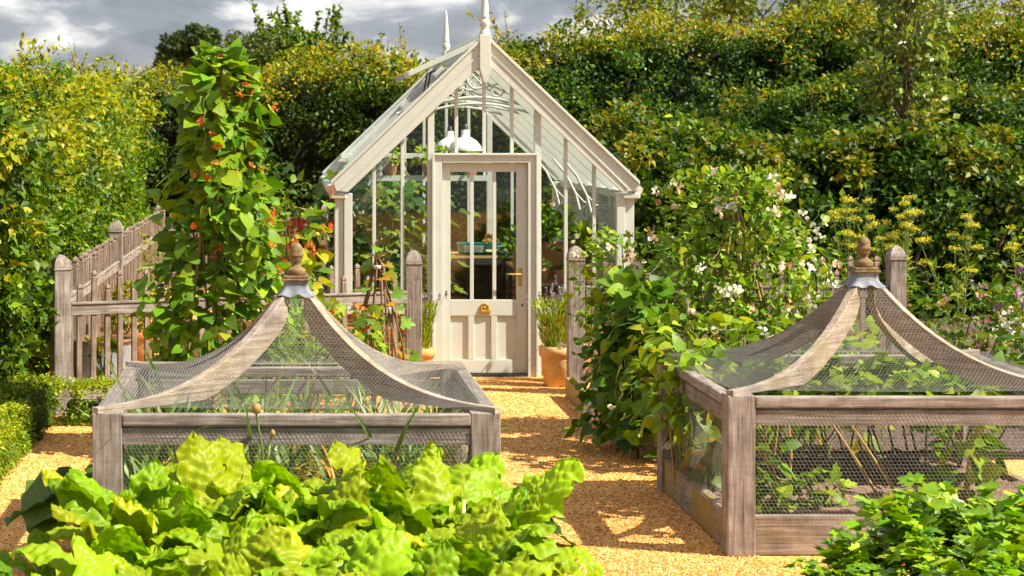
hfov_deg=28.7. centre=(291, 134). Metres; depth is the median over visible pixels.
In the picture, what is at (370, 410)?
onion plant
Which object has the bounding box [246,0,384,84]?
sapling
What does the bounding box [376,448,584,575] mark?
chard plant
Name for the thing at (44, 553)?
chard plant
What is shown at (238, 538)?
chard plant
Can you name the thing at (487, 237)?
potted plant
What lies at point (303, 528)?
chard plant
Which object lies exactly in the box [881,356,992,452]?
bean plant
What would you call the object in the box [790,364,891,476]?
bean plant
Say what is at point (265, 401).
leek plant
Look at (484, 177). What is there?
hanging shelf
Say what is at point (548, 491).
chard plant
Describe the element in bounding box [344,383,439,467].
leek plant
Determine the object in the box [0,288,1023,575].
ground
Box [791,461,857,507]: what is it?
salad plant
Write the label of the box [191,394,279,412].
leek plant
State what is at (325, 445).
onion plant
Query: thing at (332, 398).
leek plant
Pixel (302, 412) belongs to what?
leek plant
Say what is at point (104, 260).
picket fence
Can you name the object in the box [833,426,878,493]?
bare stem
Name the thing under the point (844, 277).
border perennial
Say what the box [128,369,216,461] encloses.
leek plant
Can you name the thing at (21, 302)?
leafy hedge
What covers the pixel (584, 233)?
potted plant
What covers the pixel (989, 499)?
celery plant
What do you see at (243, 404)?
leek plant
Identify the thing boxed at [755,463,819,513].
salad plant
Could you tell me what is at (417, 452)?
onion plant
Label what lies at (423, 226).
tomato plant
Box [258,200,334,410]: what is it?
runner bean shoots
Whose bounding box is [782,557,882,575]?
celery plant
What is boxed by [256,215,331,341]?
dahlia plant
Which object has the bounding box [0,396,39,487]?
box hedge
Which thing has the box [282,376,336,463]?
leek plant
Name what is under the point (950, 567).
celery plant
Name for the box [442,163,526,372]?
door
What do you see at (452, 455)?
leek plant
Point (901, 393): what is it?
bean plant
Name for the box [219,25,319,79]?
broadleaf tree
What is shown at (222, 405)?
onion plant
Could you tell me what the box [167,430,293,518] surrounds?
chard plant
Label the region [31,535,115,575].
chard plant
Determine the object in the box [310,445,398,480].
leek plant
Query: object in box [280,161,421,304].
tomato plant
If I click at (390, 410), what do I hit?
leek plant
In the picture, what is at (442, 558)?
chard plant
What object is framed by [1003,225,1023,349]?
fennel plant
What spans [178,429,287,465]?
leek plant
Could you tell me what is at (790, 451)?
bare stem
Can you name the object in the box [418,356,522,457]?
leek plant
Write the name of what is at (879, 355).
bean plant
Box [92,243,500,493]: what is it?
fruit cage
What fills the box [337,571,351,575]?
chard plant
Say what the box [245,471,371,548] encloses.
chard plant
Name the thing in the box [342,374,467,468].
onion plant
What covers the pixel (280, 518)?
chard plant
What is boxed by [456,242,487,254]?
seed tray
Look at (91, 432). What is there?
leek plant
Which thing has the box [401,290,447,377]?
potted lavender
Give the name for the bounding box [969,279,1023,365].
border perennial
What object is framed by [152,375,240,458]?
onion plant
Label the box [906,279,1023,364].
border perennial
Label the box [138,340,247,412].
leek plant
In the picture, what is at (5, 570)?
beet plant
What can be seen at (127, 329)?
potted topiary
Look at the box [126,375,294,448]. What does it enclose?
onion plant
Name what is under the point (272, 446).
onion plant
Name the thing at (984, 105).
clipped hedge
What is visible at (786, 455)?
bean plant
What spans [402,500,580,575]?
chard plant
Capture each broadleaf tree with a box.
[152,22,223,95]
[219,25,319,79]
[568,0,1023,52]
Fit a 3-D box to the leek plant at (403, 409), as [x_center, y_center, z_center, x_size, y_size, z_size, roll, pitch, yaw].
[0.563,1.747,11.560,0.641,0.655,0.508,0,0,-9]
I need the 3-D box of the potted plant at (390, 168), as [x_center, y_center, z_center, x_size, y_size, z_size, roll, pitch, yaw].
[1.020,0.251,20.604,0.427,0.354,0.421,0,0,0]
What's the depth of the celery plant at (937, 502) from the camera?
9.35 m
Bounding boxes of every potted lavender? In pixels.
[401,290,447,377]
[525,283,587,386]
[554,275,590,382]
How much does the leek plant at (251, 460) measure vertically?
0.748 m
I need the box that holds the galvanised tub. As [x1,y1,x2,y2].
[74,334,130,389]
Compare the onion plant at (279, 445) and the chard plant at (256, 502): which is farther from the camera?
the onion plant at (279, 445)
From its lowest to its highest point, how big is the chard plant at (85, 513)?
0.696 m
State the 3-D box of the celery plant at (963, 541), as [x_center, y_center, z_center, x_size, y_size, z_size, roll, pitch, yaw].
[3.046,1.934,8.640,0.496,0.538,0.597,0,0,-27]
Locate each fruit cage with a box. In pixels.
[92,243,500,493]
[657,236,1023,556]
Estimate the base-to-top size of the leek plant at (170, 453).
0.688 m
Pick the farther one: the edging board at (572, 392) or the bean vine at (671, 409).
the edging board at (572, 392)
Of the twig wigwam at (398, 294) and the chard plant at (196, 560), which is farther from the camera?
the twig wigwam at (398, 294)
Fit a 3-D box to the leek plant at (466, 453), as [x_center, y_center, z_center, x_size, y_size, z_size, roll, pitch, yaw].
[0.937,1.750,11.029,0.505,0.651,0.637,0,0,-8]
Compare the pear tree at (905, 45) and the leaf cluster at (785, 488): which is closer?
the leaf cluster at (785, 488)
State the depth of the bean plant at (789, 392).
11.65 m
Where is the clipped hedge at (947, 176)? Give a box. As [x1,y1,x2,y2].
[586,93,1023,320]
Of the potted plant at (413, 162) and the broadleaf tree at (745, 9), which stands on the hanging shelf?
the potted plant at (413, 162)
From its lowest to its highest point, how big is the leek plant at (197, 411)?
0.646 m
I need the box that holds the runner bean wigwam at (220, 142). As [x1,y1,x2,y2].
[133,37,311,412]
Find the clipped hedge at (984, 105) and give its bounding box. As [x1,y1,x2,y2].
[700,55,1023,144]
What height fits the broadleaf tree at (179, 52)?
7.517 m
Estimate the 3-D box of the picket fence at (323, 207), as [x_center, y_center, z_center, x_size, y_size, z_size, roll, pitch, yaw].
[-0.592,1.610,27.800,2.316,1.300,0.152,0,0,0]
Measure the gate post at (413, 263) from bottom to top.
1.255 m
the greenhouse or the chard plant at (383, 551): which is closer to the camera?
the chard plant at (383, 551)
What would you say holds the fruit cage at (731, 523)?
on the ground
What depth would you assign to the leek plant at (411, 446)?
10.44 m
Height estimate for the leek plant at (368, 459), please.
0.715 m
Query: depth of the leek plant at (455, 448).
11.11 m
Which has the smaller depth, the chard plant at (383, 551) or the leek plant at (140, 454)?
the chard plant at (383, 551)
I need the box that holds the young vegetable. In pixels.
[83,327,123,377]
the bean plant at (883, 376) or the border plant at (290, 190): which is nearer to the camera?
the bean plant at (883, 376)
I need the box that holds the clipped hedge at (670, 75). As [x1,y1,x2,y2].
[492,0,1023,241]
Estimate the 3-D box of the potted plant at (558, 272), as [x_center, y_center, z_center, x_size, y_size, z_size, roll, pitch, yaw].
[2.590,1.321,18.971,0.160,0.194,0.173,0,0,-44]
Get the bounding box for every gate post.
[404,250,422,377]
[566,246,584,382]
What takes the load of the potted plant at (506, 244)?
on the potting bench at (509, 268)
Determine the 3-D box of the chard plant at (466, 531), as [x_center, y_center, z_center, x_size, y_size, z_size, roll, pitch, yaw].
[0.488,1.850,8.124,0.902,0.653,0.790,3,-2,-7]
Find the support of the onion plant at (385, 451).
on the soil bed
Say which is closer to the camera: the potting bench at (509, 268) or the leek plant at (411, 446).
the leek plant at (411, 446)
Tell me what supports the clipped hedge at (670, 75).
on the ground
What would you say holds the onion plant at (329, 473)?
on the soil bed
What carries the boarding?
attached to the potting bench at (482, 259)
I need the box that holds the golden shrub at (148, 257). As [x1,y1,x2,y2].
[130,232,176,354]
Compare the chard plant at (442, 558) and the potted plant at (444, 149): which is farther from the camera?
the potted plant at (444, 149)
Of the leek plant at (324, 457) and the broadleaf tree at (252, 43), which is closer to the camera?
the leek plant at (324, 457)
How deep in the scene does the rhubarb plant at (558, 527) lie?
10.87 m
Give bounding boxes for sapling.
[68,41,129,88]
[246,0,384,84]
[263,29,319,60]
[344,22,418,76]
[466,9,578,64]
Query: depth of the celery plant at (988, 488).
9.09 m
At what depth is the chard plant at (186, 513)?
8.62 m
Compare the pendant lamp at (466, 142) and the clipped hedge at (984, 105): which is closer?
the pendant lamp at (466, 142)
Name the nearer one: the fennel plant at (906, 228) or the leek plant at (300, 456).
the leek plant at (300, 456)
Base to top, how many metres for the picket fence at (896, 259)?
1.290 m
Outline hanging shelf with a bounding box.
[368,124,489,180]
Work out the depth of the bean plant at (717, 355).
11.94 m
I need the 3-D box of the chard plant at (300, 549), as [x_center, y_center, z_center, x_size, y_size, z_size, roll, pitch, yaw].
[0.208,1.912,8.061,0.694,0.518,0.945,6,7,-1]
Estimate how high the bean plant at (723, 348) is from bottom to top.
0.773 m
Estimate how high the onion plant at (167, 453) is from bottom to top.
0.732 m
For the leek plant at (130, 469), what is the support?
on the soil bed
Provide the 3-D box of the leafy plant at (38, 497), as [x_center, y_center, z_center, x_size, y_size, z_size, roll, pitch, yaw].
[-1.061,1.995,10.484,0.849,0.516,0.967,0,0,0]
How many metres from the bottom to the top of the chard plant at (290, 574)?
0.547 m
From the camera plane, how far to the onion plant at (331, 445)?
10.82 m
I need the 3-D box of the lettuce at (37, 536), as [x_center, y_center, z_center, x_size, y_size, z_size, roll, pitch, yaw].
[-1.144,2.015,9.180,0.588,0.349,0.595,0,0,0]
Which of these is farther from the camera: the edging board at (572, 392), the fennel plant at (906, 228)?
the fennel plant at (906, 228)
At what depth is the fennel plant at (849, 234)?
18.91 m
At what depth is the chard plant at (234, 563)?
7.78 m
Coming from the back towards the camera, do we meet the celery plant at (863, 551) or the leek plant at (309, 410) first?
the leek plant at (309, 410)
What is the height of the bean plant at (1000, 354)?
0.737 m
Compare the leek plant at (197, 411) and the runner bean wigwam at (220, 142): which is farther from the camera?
the runner bean wigwam at (220, 142)
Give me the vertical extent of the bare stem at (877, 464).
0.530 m
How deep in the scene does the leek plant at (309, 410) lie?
10.79 m
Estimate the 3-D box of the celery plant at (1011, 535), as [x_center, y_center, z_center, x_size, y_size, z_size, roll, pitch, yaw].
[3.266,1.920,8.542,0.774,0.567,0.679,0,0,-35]
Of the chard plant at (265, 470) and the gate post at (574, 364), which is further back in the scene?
the gate post at (574, 364)
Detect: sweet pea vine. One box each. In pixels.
[548,224,714,417]
[763,206,858,352]
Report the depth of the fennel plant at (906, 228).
19.14 m
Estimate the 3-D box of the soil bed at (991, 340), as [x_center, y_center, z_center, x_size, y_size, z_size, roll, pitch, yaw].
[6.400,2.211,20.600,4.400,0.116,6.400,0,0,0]
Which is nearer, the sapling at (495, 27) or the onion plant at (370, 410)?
the onion plant at (370, 410)
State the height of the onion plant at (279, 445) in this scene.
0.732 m
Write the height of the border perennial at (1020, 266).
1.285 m
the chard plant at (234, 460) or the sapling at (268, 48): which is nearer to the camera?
the chard plant at (234, 460)
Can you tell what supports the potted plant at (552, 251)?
on the potting bench at (509, 268)
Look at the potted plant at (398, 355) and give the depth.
17.79 m
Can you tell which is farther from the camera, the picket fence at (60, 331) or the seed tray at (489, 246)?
the seed tray at (489, 246)
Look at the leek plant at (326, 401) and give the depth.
11.74 m
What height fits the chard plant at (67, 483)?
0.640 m
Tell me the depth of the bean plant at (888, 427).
12.38 m
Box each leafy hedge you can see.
[0,32,168,398]
[0,89,68,417]
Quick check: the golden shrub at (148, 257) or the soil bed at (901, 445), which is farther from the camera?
the golden shrub at (148, 257)
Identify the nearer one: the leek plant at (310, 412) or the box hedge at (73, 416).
the leek plant at (310, 412)
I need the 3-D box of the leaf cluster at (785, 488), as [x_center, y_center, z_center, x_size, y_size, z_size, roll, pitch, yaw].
[2.655,1.777,10.928,0.297,0.606,0.254,0,0,37]
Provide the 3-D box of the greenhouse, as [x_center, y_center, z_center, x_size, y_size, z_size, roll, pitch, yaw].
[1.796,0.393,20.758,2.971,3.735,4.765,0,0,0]
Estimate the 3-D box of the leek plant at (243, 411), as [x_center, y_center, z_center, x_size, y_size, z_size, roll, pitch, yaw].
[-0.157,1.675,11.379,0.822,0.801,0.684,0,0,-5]
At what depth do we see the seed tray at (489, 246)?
22.43 m
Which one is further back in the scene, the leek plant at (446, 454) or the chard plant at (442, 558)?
the leek plant at (446, 454)
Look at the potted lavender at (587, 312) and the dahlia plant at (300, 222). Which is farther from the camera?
the dahlia plant at (300, 222)
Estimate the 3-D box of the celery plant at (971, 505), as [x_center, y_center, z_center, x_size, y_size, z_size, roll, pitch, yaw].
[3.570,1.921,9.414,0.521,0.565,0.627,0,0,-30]
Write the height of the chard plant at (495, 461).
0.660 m
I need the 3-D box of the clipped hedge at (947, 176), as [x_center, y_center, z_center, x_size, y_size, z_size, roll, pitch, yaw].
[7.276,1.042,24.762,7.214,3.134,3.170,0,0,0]
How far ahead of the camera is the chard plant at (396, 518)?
8.57 m
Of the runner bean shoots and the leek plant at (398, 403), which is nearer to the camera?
the leek plant at (398, 403)
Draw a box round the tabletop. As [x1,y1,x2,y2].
[458,252,505,254]
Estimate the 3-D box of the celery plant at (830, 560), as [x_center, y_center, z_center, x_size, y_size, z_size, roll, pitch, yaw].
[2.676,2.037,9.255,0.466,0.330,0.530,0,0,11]
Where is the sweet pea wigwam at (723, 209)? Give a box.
[618,159,841,428]
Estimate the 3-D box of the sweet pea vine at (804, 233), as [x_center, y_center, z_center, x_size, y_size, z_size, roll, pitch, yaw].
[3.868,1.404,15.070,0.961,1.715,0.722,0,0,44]
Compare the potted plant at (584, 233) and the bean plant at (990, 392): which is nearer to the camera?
the bean plant at (990, 392)
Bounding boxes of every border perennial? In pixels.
[680,238,801,342]
[747,264,868,353]
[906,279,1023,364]
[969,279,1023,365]
[977,325,1023,426]
[992,252,1023,354]
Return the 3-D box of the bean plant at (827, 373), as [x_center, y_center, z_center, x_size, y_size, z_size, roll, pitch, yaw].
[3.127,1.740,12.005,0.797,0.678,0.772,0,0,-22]
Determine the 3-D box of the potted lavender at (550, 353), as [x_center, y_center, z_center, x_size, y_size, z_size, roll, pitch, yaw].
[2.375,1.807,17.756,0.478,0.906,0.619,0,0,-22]
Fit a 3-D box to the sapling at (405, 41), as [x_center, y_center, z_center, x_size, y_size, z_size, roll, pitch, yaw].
[2.027,0.203,32.902,1.458,4.124,3.196,0,0,-22]
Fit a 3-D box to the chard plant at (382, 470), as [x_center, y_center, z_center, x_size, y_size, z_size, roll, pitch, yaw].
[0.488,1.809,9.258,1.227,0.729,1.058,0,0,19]
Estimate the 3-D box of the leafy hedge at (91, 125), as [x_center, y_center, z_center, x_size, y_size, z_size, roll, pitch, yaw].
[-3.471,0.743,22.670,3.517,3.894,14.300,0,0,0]
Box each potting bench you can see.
[398,252,513,298]
[505,261,601,304]
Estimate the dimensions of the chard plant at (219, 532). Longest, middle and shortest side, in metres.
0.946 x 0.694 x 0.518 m
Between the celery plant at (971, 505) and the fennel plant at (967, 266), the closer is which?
the celery plant at (971, 505)
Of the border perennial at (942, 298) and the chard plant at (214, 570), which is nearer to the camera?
the chard plant at (214, 570)
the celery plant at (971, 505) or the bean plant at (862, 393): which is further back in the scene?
the bean plant at (862, 393)
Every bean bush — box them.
[560,265,685,453]
[607,306,762,459]
[717,306,894,454]
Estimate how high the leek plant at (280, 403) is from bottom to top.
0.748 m
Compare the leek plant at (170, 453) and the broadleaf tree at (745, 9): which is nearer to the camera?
the leek plant at (170, 453)
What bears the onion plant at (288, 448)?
on the soil bed
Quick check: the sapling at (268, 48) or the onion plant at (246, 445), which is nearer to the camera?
the onion plant at (246, 445)
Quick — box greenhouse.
[319,0,642,376]
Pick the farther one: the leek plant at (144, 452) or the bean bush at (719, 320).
the bean bush at (719, 320)
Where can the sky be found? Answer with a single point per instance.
(130, 30)
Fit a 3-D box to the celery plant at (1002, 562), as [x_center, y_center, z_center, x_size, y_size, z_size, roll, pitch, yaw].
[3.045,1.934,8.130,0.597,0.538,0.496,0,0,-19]
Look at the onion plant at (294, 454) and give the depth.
10.69 m
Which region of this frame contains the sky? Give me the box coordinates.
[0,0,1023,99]
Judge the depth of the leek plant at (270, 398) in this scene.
11.61 m
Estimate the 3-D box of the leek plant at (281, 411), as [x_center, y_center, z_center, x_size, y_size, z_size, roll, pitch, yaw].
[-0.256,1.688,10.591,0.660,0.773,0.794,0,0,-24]
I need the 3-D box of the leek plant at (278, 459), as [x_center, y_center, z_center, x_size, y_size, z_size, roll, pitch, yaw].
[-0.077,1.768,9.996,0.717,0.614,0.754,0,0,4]
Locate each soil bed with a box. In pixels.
[589,388,1023,452]
[678,315,1023,365]
[689,457,1023,513]
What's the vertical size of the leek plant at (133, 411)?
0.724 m
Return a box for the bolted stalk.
[251,403,274,460]
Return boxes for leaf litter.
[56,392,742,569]
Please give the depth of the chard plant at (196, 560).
8.16 m
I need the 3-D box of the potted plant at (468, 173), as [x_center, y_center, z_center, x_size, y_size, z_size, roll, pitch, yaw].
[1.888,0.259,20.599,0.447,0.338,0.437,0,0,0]
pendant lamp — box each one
[435,126,453,149]
[448,80,481,150]
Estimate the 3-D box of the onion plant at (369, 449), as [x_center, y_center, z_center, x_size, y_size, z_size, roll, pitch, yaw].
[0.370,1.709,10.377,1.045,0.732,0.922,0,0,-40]
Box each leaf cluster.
[755,407,803,506]
[914,390,1011,503]
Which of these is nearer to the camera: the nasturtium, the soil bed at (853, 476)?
the soil bed at (853, 476)
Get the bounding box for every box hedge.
[0,371,59,440]
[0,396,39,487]
[47,372,206,426]
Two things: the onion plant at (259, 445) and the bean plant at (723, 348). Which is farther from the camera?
the bean plant at (723, 348)
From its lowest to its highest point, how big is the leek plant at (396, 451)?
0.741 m
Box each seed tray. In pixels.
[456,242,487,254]
[486,242,515,253]
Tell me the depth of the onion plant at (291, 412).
10.96 m
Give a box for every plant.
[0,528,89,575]
[0,560,12,575]
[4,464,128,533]
[8,532,189,575]
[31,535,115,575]
[41,524,206,575]
[42,463,177,541]
[47,457,251,549]
[58,395,164,459]
[58,470,267,575]
[71,392,183,490]
[72,391,218,471]
[80,374,175,472]
[80,461,265,544]
[84,375,237,472]
[102,352,245,463]
[102,523,247,575]
[115,547,317,575]
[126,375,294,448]
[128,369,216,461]
[135,516,266,575]
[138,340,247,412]
[140,377,297,462]
[141,396,265,463]
[149,405,189,467]
[151,388,294,457]
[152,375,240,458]
[154,402,200,460]
[154,474,335,526]
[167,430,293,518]
[172,507,303,549]
[175,530,344,575]
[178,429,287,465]
[187,369,298,460]
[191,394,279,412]
[194,379,320,465]
[197,370,289,453]
[203,378,281,460]
[207,397,275,412]
[209,560,223,575]
[212,387,329,478]
[212,398,286,459]
[216,435,335,500]
[222,375,297,463]
[222,573,297,575]
[226,170,327,321]
[226,390,362,482]
[230,375,340,481]
[236,397,312,475]
[238,520,331,575]
[241,394,346,479]
[245,404,339,475]
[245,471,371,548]
[247,381,366,478]
[251,382,362,476]
[251,459,417,514]
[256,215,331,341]
[257,457,366,534]
[257,478,419,549]
[258,526,411,575]
[259,390,425,479]
[262,377,358,466]
[264,392,314,467]
[264,526,412,575]
[268,395,330,472]
[272,445,328,481]
[274,382,412,476]
[277,378,359,471]
[278,180,426,362]
[278,538,554,575]
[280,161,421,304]
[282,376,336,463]
[287,372,394,479]
[289,509,447,546]
[290,398,464,476]
[292,387,352,476]
[294,378,451,472]
[296,380,398,477]
[298,405,413,478]
[299,401,371,479]
[302,439,506,516]
[303,359,391,477]
[309,393,466,464]
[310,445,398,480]
[320,381,502,468]
[327,438,464,522]
[329,384,426,412]
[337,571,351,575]
[339,386,442,470]
[342,363,441,448]
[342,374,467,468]
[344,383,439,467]
[349,369,432,448]
[353,506,561,575]
[358,183,480,301]
[364,369,443,463]
[375,330,404,359]
[376,147,408,174]
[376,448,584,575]
[381,404,444,478]
[383,398,518,467]
[385,382,458,465]
[394,409,502,482]
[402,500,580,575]
[402,508,561,564]
[404,509,490,575]
[408,403,524,468]
[410,142,442,174]
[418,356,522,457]
[430,452,505,527]
[433,392,512,466]
[435,143,462,174]
[436,444,511,465]
[452,457,603,575]
[464,151,479,174]
[482,233,499,249]
[496,224,515,272]
[541,198,586,280]
[541,257,555,281]
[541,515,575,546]
[553,263,563,281]
[568,215,602,281]
[697,343,777,437]
[702,346,789,420]
[742,366,850,477]
[751,365,805,462]
[751,367,842,472]
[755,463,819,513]
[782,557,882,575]
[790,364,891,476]
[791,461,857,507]
[802,343,907,464]
[811,536,896,573]
[814,359,922,477]
[817,527,920,575]
[828,195,879,347]
[841,472,966,574]
[855,347,939,465]
[855,563,900,575]
[856,369,963,481]
[858,496,968,567]
[870,193,933,312]
[880,369,951,474]
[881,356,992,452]
[900,536,994,572]
[905,350,1008,466]
[906,213,983,348]
[906,508,1023,573]
[912,548,987,575]
[921,490,1018,538]
[933,365,1012,457]
[941,498,1023,541]
[959,505,1023,560]
[962,537,1023,575]
[964,484,1023,521]
[973,479,1023,525]
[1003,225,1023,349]
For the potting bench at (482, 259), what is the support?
on the ground
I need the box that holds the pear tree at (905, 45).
[844,0,961,132]
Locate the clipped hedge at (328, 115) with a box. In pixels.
[8,33,545,281]
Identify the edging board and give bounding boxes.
[566,377,636,458]
[639,434,780,459]
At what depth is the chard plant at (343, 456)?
9.07 m
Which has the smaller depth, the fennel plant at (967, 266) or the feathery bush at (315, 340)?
the feathery bush at (315, 340)
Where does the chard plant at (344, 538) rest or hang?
on the soil bed
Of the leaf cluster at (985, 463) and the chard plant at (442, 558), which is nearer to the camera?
the chard plant at (442, 558)
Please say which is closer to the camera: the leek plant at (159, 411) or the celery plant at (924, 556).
the celery plant at (924, 556)
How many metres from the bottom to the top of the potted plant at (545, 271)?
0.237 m
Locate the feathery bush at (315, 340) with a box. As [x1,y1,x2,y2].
[241,297,362,471]
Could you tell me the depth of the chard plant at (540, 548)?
8.22 m
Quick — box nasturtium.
[315,297,399,409]
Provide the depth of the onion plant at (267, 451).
10.34 m
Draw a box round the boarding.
[404,265,501,298]
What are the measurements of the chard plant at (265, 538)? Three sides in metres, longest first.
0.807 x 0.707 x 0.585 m
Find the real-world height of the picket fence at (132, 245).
1.300 m
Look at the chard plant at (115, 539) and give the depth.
8.22 m
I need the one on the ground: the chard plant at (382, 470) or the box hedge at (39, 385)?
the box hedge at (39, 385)
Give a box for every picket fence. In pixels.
[49,254,406,414]
[69,220,123,390]
[123,205,164,323]
[167,204,325,292]
[585,245,906,382]
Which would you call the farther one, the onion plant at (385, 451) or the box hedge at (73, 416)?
the box hedge at (73, 416)
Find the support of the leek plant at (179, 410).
on the soil bed
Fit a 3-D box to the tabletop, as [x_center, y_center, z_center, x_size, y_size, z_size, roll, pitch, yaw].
[2.146,1.341,22.220,0.550,0.035,0.130,0,0,0]
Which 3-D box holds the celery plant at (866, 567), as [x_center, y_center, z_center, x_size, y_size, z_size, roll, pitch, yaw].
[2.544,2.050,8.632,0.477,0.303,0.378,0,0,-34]
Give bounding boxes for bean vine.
[635,332,712,489]
[664,365,721,491]
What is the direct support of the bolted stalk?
on the soil bed
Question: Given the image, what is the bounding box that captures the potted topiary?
[110,280,158,361]
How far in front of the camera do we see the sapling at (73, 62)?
32.99 m
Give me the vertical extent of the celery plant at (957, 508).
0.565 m
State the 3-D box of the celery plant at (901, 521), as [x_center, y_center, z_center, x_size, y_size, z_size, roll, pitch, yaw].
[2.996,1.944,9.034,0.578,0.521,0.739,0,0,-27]
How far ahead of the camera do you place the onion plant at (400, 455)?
10.22 m
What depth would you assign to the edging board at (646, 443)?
13.72 m
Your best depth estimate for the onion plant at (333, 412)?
10.73 m
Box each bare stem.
[788,426,792,477]
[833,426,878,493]
[851,426,895,492]
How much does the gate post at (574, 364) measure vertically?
1.290 m
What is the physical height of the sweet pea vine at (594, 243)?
1.580 m
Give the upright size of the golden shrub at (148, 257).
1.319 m
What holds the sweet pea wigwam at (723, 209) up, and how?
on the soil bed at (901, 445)
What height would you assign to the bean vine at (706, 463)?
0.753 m
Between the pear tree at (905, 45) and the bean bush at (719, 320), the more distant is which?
the pear tree at (905, 45)
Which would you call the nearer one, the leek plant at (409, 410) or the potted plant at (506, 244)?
the leek plant at (409, 410)
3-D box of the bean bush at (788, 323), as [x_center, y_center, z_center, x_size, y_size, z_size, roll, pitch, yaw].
[3.531,1.704,13.511,1.469,1.122,0.921,0,0,0]
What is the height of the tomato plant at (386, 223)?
1.837 m
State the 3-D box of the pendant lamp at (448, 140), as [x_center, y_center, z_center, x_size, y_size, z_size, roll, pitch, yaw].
[1.735,-0.287,21.600,0.340,0.925,0.340,0,0,0]
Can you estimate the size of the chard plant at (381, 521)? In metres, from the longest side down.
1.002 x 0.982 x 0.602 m
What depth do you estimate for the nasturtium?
16.10 m
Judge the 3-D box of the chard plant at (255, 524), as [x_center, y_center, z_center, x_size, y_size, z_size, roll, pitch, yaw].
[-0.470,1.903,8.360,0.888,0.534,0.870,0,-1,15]
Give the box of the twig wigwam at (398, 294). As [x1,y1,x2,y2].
[348,241,422,406]
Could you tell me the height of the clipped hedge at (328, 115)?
4.221 m
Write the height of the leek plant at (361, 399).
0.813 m
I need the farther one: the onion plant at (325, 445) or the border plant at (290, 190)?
the border plant at (290, 190)
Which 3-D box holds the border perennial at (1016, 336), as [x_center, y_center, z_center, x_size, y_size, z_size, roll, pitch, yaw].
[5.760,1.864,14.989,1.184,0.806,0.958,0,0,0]
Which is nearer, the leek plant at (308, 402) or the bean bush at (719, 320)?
the leek plant at (308, 402)

